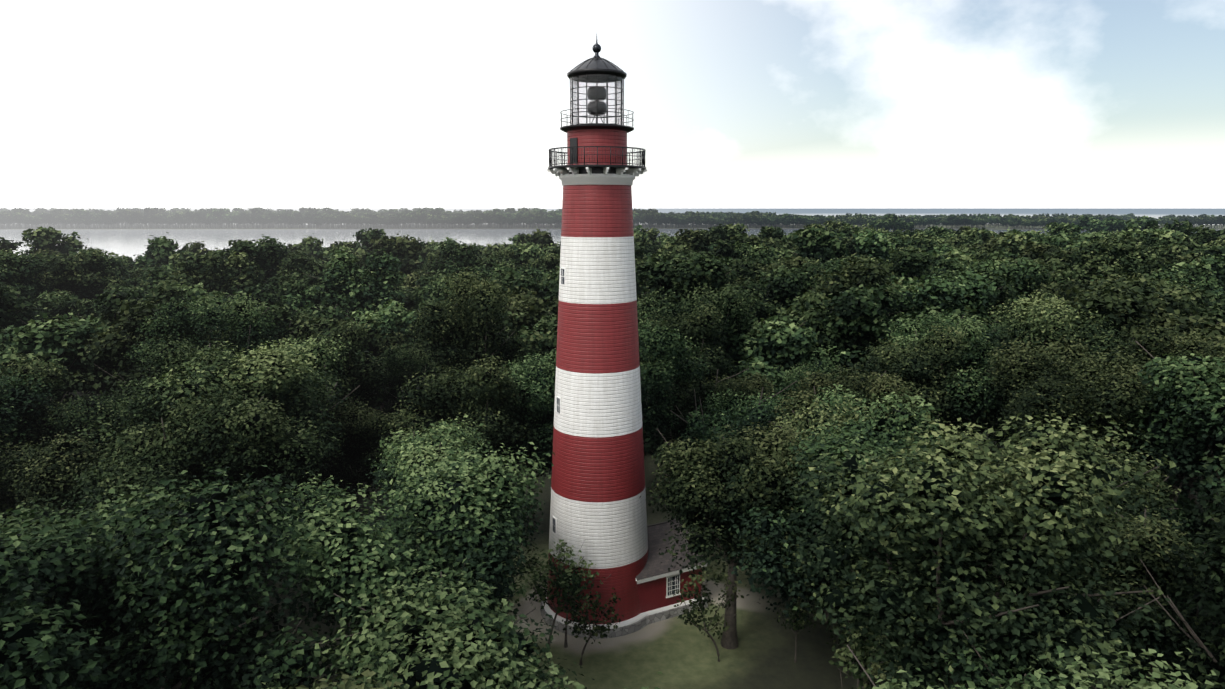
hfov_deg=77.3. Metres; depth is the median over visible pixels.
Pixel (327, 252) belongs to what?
tree
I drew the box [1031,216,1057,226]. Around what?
forest patch
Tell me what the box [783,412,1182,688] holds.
tree
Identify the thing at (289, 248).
tree
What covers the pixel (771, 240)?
tree
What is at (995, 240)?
tree
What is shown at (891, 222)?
forest patch
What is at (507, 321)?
tree
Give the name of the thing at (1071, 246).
tree
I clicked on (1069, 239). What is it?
tree
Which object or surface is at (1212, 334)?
tree
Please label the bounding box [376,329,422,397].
tree
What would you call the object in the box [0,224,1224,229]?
shore land
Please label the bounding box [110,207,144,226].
forest patch
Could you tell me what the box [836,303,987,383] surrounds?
tree
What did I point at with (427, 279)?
tree
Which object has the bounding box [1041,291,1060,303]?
tree
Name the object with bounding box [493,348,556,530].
tree
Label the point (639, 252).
tree
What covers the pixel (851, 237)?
tree
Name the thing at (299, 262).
tree
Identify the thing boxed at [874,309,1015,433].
tree
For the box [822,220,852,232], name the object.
tree
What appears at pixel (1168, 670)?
understory shrubs
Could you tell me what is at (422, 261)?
tree
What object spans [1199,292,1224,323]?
tree
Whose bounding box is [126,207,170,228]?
forest patch
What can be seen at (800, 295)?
tree
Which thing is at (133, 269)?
tree
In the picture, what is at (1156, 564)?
tree
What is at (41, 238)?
tree
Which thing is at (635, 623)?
plinth foundation
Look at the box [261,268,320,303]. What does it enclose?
tree
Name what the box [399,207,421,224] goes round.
forest patch
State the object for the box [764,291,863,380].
tree
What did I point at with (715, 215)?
forest patch
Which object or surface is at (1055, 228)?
tree
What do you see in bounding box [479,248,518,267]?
tree
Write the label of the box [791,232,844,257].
tree
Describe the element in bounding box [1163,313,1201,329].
tree
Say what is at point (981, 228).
causeway road
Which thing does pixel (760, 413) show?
tree
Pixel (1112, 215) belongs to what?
forest patch
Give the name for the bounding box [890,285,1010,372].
tree
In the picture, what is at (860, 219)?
forest patch
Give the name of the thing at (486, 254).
tree
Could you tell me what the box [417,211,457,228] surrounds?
forest patch
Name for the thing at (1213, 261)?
tree
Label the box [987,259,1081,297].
tree
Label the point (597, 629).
tree
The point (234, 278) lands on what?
tree
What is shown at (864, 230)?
tree
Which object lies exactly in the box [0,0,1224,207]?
sky
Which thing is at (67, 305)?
tree
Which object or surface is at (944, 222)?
forest patch
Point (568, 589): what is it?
tree
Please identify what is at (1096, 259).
tree
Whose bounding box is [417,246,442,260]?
tree
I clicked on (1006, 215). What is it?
forest patch
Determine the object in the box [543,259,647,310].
tree
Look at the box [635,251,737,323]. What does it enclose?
tree
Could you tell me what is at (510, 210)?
forest patch
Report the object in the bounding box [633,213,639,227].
forest patch
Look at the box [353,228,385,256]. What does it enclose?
tree
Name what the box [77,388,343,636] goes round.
tree
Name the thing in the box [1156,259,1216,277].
tree
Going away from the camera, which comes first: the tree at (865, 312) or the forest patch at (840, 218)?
the tree at (865, 312)
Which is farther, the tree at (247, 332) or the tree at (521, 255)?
the tree at (521, 255)
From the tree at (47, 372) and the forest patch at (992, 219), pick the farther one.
the forest patch at (992, 219)
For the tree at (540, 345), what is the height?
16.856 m
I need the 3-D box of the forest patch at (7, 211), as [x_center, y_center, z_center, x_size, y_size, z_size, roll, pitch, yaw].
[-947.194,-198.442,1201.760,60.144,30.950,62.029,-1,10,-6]
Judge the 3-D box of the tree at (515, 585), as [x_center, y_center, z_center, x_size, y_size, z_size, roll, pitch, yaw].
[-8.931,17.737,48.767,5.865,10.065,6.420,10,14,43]
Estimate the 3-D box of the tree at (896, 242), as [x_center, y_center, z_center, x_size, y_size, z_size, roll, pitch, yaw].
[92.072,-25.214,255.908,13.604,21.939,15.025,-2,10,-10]
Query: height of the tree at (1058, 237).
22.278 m
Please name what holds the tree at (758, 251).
on the ground
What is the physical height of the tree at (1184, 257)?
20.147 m
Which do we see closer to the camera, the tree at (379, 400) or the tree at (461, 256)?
the tree at (379, 400)
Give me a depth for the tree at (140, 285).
150.98 m
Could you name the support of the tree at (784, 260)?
on the ground
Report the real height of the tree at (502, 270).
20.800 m
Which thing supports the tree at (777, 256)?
on the ground
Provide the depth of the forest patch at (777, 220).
1184.56 m
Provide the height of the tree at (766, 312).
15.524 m
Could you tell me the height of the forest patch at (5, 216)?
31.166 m
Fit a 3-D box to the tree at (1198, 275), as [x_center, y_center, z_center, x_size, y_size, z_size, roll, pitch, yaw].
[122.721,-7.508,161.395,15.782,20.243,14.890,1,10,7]
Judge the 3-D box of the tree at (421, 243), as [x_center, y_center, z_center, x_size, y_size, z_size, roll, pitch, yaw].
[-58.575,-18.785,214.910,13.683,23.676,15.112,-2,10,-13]
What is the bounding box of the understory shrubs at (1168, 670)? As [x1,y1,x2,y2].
[835,615,1219,688]
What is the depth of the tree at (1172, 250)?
202.71 m
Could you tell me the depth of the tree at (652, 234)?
335.06 m
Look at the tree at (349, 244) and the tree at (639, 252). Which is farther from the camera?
the tree at (349, 244)
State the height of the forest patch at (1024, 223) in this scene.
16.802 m
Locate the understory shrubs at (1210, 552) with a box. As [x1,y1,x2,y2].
[1190,526,1222,668]
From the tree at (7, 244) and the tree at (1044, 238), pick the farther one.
the tree at (1044, 238)
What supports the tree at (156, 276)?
on the ground
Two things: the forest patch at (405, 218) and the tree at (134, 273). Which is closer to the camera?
the tree at (134, 273)
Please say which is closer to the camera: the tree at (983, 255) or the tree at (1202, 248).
the tree at (983, 255)
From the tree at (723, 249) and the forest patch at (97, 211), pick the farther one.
the forest patch at (97, 211)
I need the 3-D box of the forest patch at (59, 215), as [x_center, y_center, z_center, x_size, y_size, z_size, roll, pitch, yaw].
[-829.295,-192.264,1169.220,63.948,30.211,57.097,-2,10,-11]
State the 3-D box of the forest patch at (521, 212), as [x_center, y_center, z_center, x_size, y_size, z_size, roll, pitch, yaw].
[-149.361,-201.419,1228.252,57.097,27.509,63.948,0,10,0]
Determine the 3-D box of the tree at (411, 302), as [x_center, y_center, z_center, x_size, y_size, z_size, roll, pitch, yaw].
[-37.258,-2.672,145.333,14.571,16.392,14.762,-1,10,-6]
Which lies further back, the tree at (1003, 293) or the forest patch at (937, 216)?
the forest patch at (937, 216)
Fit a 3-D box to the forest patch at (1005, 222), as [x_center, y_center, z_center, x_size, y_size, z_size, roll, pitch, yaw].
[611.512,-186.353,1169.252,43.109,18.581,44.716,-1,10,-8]
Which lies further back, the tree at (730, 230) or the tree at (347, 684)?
the tree at (730, 230)
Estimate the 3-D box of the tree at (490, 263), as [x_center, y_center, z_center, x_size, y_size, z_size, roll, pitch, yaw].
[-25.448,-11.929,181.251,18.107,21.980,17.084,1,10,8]
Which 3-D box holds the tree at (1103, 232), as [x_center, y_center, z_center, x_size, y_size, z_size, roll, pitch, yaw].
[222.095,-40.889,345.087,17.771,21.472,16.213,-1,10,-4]
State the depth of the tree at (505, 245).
285.14 m
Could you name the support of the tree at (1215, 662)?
on the ground
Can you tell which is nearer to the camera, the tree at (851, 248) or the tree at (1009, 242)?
the tree at (1009, 242)
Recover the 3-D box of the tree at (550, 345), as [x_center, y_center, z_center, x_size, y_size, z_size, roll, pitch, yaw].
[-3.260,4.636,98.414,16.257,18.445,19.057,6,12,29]
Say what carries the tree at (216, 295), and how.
on the ground
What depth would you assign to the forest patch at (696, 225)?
1238.34 m
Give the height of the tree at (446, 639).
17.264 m
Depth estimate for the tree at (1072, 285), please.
117.00 m
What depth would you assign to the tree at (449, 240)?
302.06 m
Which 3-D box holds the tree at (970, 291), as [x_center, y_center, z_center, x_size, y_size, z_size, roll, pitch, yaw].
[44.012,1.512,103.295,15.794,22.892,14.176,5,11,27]
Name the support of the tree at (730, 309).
on the ground
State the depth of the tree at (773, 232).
292.82 m
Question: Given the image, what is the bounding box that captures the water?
[0,208,1224,260]
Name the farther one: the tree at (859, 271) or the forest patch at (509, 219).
the forest patch at (509, 219)
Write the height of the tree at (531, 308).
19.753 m
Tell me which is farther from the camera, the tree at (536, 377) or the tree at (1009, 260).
the tree at (1009, 260)
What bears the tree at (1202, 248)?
on the ground
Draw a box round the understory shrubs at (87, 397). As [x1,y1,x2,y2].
[63,391,108,422]
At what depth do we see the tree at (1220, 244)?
231.88 m
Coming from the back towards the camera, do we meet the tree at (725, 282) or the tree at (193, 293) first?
the tree at (725, 282)
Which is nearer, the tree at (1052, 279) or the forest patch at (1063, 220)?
the tree at (1052, 279)
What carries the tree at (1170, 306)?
on the ground
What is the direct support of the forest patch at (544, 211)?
on the shore land
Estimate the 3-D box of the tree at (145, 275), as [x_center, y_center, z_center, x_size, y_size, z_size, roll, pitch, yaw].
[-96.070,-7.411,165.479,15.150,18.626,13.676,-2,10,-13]
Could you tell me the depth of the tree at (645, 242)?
271.96 m
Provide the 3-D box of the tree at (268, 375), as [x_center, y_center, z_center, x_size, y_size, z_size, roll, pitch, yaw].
[-31.047,9.883,62.637,16.892,20.656,23.901,3,11,18]
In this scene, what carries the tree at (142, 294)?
on the ground
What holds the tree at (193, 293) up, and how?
on the ground
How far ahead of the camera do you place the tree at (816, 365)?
84.33 m
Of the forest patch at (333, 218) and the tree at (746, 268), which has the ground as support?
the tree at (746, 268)
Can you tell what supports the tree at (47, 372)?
on the ground
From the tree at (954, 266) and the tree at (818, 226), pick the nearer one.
the tree at (954, 266)
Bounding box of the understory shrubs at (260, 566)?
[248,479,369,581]
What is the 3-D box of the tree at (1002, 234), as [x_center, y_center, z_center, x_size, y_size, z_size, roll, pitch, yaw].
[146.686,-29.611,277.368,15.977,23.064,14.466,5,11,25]
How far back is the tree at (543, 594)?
53.22 m
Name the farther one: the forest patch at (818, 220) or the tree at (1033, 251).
the forest patch at (818, 220)
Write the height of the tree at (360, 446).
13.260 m
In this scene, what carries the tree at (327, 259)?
on the ground
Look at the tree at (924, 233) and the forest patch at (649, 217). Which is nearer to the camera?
the tree at (924, 233)
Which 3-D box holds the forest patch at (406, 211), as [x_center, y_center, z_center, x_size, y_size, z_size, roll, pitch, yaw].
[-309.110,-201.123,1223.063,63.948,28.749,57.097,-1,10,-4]
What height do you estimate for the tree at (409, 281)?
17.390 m
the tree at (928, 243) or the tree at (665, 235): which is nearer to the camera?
the tree at (928, 243)
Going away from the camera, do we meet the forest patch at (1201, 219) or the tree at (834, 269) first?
the tree at (834, 269)
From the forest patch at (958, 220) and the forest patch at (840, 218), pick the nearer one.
the forest patch at (958, 220)
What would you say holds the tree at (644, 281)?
on the ground
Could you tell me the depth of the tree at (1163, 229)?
331.66 m
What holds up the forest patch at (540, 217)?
on the shore land
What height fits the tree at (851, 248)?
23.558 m
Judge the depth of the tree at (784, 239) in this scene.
306.38 m
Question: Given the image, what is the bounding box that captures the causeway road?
[782,228,1224,228]
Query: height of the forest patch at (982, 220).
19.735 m
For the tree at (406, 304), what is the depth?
140.28 m
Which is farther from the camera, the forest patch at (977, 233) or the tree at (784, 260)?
the forest patch at (977, 233)
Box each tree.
[0,237,25,252]
[0,249,51,303]
[0,268,39,349]
[0,313,110,444]
[0,340,68,393]
[0,351,85,499]
[0,369,57,476]
[0,431,119,539]
[0,457,26,509]
[0,463,374,688]
[0,492,286,688]
[1,248,61,297]
[3,281,50,327]
[3,285,49,321]
[9,416,248,564]
[21,226,88,255]
[22,378,152,483]
[28,248,68,258]
[34,289,104,328]
[36,296,105,326]
[39,250,124,302]
[51,312,112,423]
[58,248,101,259]
[62,336,359,570]
[63,322,150,403]
[68,247,129,291]
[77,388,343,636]
[82,297,223,399]
[90,280,213,333]
[92,275,146,293]
[100,285,152,301]
[103,252,135,281]
[107,335,250,437]
[121,291,285,366]
[122,267,143,278]
[125,264,162,283]
[129,267,151,287]
[132,232,188,270]
[132,271,179,294]
[142,261,207,295]
[153,251,195,266]
[158,263,178,272]
[163,248,268,307]
[177,282,252,335]
[178,241,210,255]
[198,289,233,302]
[202,326,286,348]
[206,236,290,289]
[210,334,353,510]
[212,302,305,346]
[222,234,276,251]
[241,278,318,312]
[253,414,544,591]
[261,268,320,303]
[261,558,662,688]
[266,247,334,302]
[271,442,572,688]
[273,310,397,361]
[273,396,415,514]
[276,285,329,317]
[285,244,294,254]
[285,247,311,258]
[287,241,327,251]
[289,316,388,497]
[289,666,418,688]
[291,302,351,334]
[296,329,398,409]
[300,233,324,255]
[303,247,406,320]
[308,244,354,263]
[314,256,335,263]
[325,250,366,272]
[331,240,368,251]
[331,248,369,263]
[343,297,424,417]
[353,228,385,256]
[356,231,423,276]
[369,343,444,419]
[374,352,542,472]
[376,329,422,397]
[383,262,406,291]
[385,236,425,267]
[388,286,409,296]
[390,295,410,309]
[397,271,424,293]
[397,277,456,311]
[400,266,533,382]
[403,270,458,297]
[404,290,423,310]
[408,309,421,370]
[411,260,433,277]
[416,254,445,276]
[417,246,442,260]
[417,298,543,377]
[418,267,505,317]
[419,255,427,267]
[425,238,446,246]
[425,258,489,284]
[426,251,447,260]
[427,241,490,273]
[429,244,454,255]
[442,237,460,246]
[470,243,485,254]
[476,248,523,274]
[477,243,507,255]
[477,248,496,266]
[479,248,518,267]
[485,262,545,288]
[489,267,554,307]
[492,577,526,626]
[493,286,558,338]
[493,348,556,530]
[494,561,516,608]
[495,243,514,248]
[502,525,544,605]
[506,245,545,267]
[506,324,548,377]
[508,234,529,242]
[508,239,538,250]
[511,324,557,362]
[514,233,531,245]
[517,541,604,651]
[520,253,559,273]
[522,226,556,251]
[528,310,557,343]
[530,539,611,647]
[535,267,556,284]
[543,243,558,251]
[543,246,560,268]
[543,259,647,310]
[544,267,559,277]
[561,588,623,665]
[633,225,644,239]
[634,231,654,252]
[634,240,650,272]
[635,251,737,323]
[636,282,645,315]
[637,272,657,293]
[637,283,762,377]
[637,310,709,441]
[638,300,739,482]
[639,417,829,648]
[640,228,661,246]
[641,368,776,445]
[649,245,662,254]
[651,239,690,264]
[653,237,663,247]
[654,248,695,292]
[657,232,675,241]
[661,234,678,252]
[670,381,872,475]
[672,563,743,661]
[674,228,719,259]
[694,247,730,266]
[694,266,747,288]
[703,236,729,257]
[703,385,974,688]
[707,223,749,244]
[709,233,759,260]
[722,250,766,282]
[724,275,767,324]
[725,315,844,397]
[727,240,778,269]
[729,274,768,299]
[747,390,989,623]
[753,299,784,326]
[754,226,785,244]
[757,256,815,298]
[757,257,827,309]
[758,237,781,246]
[760,365,937,442]
[762,356,845,419]
[763,239,796,253]
[764,249,783,261]
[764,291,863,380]
[769,287,832,328]
[771,597,820,662]
[772,257,826,279]
[774,248,793,259]
[779,233,791,241]
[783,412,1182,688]
[791,226,853,263]
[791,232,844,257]
[797,285,818,300]
[806,223,834,233]
[813,255,897,318]
[817,258,848,281]
[817,281,906,374]
[820,258,848,280]
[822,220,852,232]
[826,616,882,687]
[826,617,910,683]
[828,321,990,439]
[828,617,913,685]
[833,638,949,688]
[835,254,885,264]
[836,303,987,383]
[839,221,876,238]
[840,660,913,688]
[845,235,856,253]
[846,229,873,252]
[847,631,1218,688]
[849,231,895,261]
[852,229,890,252]
[862,245,935,283]
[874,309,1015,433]
[875,227,889,236]
[880,275,923,319]
[881,270,1004,346]
[883,236,910,248]
[885,273,922,288]
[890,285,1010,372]
[891,246,923,253]
[892,229,910,236]
[893,231,923,243]
[893,235,938,252]
[903,230,935,239]
[923,261,983,274]
[925,226,956,236]
[926,243,960,264]
[926,249,974,269]
[926,261,971,282]
[932,238,948,249]
[934,256,991,278]
[935,232,956,238]
[943,268,1018,329]
[945,237,969,246]
[953,234,970,240]
[955,243,982,249]
[957,245,987,254]
[957,335,1103,456]
[961,226,995,243]
[961,257,1054,309]
[963,240,981,245]
[963,437,1194,536]
[966,250,997,264]
[971,289,1133,386]
[978,235,1001,251]
[978,238,1001,252]
[986,247,1019,267]
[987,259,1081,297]
[994,305,1028,330]
[995,257,1020,267]
[997,231,1036,242]
[997,232,1039,258]
[998,346,1179,476]
[1013,228,1056,245]
[1014,258,1070,268]
[1017,243,1063,261]
[1017,257,1090,289]
[1019,281,1158,360]
[1022,503,1224,688]
[1029,282,1059,301]
[1039,233,1068,247]
[1039,248,1080,270]
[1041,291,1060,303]
[1042,222,1086,237]
[1050,286,1084,304]
[1052,276,1121,308]
[1059,236,1088,247]
[1060,242,1083,255]
[1062,233,1090,240]
[1067,238,1161,285]
[1067,499,1224,682]
[1078,229,1102,241]
[1088,270,1203,345]
[1094,234,1112,248]
[1097,230,1114,237]
[1098,341,1224,514]
[1099,234,1164,273]
[1103,230,1123,239]
[1107,318,1224,515]
[1117,224,1165,241]
[1123,230,1192,257]
[1140,436,1224,688]
[1147,264,1224,308]
[1151,281,1224,326]
[1154,227,1171,231]
[1155,253,1201,273]
[1155,283,1216,311]
[1156,243,1202,261]
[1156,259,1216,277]
[1159,314,1224,500]
[1161,328,1224,512]
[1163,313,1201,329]
[1174,260,1224,294]
[1179,239,1224,265]
[1180,222,1220,247]
[1191,242,1218,253]
[1199,254,1224,284]
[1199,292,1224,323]
[1203,237,1224,260]
[1218,269,1224,284]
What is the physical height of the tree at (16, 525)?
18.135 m
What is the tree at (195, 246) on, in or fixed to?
on the ground
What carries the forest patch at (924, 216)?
on the shore land
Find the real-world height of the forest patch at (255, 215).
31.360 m
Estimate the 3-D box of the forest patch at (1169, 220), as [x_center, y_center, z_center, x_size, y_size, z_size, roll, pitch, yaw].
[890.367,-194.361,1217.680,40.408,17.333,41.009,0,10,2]
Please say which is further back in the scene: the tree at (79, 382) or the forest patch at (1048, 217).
the forest patch at (1048, 217)
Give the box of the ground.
[4,390,1220,688]
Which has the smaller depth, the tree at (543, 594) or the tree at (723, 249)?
the tree at (543, 594)
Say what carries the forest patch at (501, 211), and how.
on the shore land
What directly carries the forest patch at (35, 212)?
on the shore land
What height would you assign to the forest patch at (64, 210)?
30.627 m
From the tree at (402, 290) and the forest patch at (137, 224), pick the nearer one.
the tree at (402, 290)
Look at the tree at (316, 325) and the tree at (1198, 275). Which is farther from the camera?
the tree at (1198, 275)
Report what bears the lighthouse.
on the ground
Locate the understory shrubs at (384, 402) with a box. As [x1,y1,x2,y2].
[369,389,410,419]
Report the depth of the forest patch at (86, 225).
1211.99 m
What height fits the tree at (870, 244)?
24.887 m
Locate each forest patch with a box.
[0,208,40,228]
[4,208,31,227]
[11,212,66,228]
[15,211,56,227]
[31,208,68,227]
[32,213,80,227]
[46,209,91,228]
[59,208,90,227]
[66,209,102,227]
[69,209,114,228]
[72,208,109,226]
[93,209,130,227]
[97,209,140,228]
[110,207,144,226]
[118,209,159,227]
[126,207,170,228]
[141,208,181,227]
[149,208,182,225]
[155,212,196,228]
[171,209,204,227]
[179,208,218,228]
[198,208,231,227]
[206,208,244,228]
[218,222,256,227]
[231,207,266,226]
[235,208,272,228]
[245,211,280,227]
[247,207,275,226]
[259,209,296,228]
[269,221,303,227]
[283,211,320,228]
[287,207,310,226]
[301,207,333,227]
[313,211,351,228]
[326,210,357,227]
[337,210,360,226]
[338,212,378,228]
[350,211,378,227]
[359,208,382,225]
[363,213,401,228]
[377,214,406,227]
[382,209,399,226]
[390,209,427,228]
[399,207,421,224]
[402,210,432,227]
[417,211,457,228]
[427,207,455,227]
[447,214,481,228]
[453,210,481,227]
[470,210,505,228]
[481,208,506,227]
[495,212,534,228]
[505,208,532,226]
[506,210,530,227]
[520,210,561,227]
[533,209,558,226]
[547,211,561,228]
[633,209,663,227]
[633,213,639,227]
[634,208,658,227]
[654,212,684,227]
[680,211,693,226]
[681,212,703,227]
[682,212,711,227]
[701,211,726,226]
[701,213,726,227]
[704,216,734,227]
[733,212,762,227]
[752,211,763,225]
[756,213,775,227]
[756,216,790,227]
[778,214,806,227]
[781,213,812,227]
[811,216,836,227]
[829,215,852,225]
[844,214,871,227]
[856,228,938,234]
[861,216,879,227]
[868,215,914,231]
[900,217,924,227]
[906,214,925,217]
[914,226,1001,235]
[917,218,941,227]
[921,215,942,224]
[933,218,962,227]
[947,214,976,227]
[961,215,989,227]
[966,228,1084,237]
[973,213,997,226]
[988,214,1001,225]
[994,214,1021,226]
[996,216,1027,227]
[1008,218,1049,229]
[1026,214,1040,217]
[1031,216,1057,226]
[1036,217,1076,228]
[1041,213,1066,217]
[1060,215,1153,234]
[1067,215,1083,224]
[1087,215,1105,220]
[1101,214,1123,218]
[1115,213,1134,219]
[1120,219,1224,239]
[1157,217,1181,227]
[1158,214,1189,218]
[1173,214,1209,227]
[1205,215,1224,227]
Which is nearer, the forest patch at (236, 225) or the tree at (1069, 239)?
the tree at (1069, 239)
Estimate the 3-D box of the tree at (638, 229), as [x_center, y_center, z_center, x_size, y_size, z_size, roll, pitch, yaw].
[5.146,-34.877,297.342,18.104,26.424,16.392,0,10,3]
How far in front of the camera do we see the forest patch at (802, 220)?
1183.93 m
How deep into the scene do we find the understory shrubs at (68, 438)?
97.25 m
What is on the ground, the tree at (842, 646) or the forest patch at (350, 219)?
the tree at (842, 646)
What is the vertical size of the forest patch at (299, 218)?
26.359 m
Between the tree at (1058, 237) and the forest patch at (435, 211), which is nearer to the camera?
the tree at (1058, 237)
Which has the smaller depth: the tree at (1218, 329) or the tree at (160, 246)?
the tree at (1218, 329)
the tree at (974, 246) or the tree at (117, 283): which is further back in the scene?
the tree at (974, 246)
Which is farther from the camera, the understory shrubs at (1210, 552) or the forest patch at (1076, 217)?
the forest patch at (1076, 217)
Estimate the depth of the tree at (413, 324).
121.60 m
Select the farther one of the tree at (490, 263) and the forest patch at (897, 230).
the forest patch at (897, 230)
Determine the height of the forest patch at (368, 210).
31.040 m
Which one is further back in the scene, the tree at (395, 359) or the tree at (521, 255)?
the tree at (521, 255)
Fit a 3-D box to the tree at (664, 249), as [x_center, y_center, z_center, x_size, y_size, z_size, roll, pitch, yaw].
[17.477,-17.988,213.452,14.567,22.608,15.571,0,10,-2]
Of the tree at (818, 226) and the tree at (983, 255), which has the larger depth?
the tree at (818, 226)
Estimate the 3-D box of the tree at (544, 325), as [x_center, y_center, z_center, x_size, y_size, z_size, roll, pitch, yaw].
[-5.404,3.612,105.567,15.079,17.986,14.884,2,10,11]
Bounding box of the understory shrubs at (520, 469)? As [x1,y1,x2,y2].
[377,432,526,472]
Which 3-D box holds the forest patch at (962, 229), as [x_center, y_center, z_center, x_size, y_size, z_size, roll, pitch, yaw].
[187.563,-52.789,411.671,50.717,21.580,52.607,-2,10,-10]
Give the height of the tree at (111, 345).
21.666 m
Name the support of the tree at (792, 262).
on the ground
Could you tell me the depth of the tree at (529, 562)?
59.38 m
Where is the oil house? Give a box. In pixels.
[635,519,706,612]
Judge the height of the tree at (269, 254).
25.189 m
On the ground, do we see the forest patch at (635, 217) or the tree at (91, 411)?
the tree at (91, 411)
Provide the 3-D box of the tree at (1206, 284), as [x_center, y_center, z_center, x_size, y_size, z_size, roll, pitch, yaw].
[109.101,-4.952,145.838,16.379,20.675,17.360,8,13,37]
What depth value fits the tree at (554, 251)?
201.79 m
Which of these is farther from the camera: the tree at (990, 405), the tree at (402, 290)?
the tree at (402, 290)
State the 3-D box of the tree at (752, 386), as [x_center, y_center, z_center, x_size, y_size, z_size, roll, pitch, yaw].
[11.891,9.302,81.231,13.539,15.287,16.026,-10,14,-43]
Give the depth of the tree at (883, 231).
347.69 m
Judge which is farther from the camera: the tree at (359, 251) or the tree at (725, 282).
the tree at (359, 251)
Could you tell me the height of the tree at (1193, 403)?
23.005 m
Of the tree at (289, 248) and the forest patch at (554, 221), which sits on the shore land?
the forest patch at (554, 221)
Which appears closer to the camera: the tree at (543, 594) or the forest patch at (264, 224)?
the tree at (543, 594)
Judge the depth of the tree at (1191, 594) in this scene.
43.38 m
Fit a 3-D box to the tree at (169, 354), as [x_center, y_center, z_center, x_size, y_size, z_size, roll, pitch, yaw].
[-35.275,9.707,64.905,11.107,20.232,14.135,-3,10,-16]
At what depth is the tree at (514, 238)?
315.39 m
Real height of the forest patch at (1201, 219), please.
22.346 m
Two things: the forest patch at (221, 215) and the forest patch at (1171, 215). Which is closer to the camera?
the forest patch at (221, 215)
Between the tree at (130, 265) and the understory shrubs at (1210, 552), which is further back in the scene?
the tree at (130, 265)
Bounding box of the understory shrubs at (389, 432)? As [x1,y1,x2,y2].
[355,401,398,469]
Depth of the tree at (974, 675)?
24.95 m
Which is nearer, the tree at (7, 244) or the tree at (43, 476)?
the tree at (43, 476)
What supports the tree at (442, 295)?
on the ground
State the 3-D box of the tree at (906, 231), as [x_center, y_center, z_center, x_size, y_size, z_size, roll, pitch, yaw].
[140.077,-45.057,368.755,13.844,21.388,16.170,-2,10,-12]
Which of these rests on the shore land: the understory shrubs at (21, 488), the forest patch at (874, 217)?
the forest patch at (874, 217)
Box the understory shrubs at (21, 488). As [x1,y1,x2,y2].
[3,479,77,500]
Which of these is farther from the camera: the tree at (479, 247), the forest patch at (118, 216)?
the forest patch at (118, 216)
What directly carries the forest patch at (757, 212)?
on the shore land
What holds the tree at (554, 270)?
on the ground
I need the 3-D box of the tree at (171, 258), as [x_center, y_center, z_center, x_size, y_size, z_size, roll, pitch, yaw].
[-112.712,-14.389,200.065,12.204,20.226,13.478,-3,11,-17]
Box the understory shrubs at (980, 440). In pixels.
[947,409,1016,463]
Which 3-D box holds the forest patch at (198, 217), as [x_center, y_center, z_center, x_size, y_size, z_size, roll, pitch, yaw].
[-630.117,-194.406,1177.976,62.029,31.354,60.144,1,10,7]
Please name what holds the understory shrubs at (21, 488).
on the ground
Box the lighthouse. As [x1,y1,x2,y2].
[547,35,647,623]
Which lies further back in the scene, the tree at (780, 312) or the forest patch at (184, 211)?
the forest patch at (184, 211)
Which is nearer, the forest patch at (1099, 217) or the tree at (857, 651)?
the tree at (857, 651)
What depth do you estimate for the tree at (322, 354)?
72.26 m
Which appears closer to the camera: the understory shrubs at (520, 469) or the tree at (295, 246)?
the understory shrubs at (520, 469)
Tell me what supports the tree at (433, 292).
on the ground
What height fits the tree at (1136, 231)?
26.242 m
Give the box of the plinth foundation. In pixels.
[540,591,707,638]
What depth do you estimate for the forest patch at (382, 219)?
1169.41 m
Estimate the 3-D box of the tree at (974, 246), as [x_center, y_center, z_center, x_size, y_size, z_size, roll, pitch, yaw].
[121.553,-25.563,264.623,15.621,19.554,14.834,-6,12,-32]
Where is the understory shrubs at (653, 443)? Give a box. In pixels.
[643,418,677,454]
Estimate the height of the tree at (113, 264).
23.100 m
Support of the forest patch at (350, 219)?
on the shore land
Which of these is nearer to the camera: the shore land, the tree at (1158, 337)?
the tree at (1158, 337)
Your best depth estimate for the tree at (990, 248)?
244.56 m
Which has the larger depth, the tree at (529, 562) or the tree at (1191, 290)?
the tree at (1191, 290)
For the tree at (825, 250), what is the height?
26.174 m
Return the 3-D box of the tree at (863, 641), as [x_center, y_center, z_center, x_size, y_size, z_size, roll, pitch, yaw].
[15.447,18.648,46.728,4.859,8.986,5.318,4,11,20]
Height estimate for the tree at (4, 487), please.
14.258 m
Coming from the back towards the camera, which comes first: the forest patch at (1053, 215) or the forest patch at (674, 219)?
the forest patch at (1053, 215)
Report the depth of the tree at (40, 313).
123.52 m
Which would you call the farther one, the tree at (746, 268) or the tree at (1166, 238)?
the tree at (1166, 238)
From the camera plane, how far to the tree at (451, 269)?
161.72 m
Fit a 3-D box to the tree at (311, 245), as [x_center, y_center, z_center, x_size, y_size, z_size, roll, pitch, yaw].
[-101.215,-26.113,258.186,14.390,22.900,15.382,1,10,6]
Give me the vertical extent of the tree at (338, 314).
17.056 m
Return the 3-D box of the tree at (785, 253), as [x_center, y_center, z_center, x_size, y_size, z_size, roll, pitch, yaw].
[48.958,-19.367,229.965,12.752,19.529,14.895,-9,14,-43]
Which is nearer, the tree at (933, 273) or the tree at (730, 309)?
the tree at (730, 309)
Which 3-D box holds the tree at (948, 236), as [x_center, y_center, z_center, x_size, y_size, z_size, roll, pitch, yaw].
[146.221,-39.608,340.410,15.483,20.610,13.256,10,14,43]
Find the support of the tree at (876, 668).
on the ground
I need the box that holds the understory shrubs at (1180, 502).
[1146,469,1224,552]
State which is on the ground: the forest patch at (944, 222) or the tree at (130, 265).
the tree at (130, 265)
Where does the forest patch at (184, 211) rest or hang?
on the shore land
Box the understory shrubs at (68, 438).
[7,425,94,488]

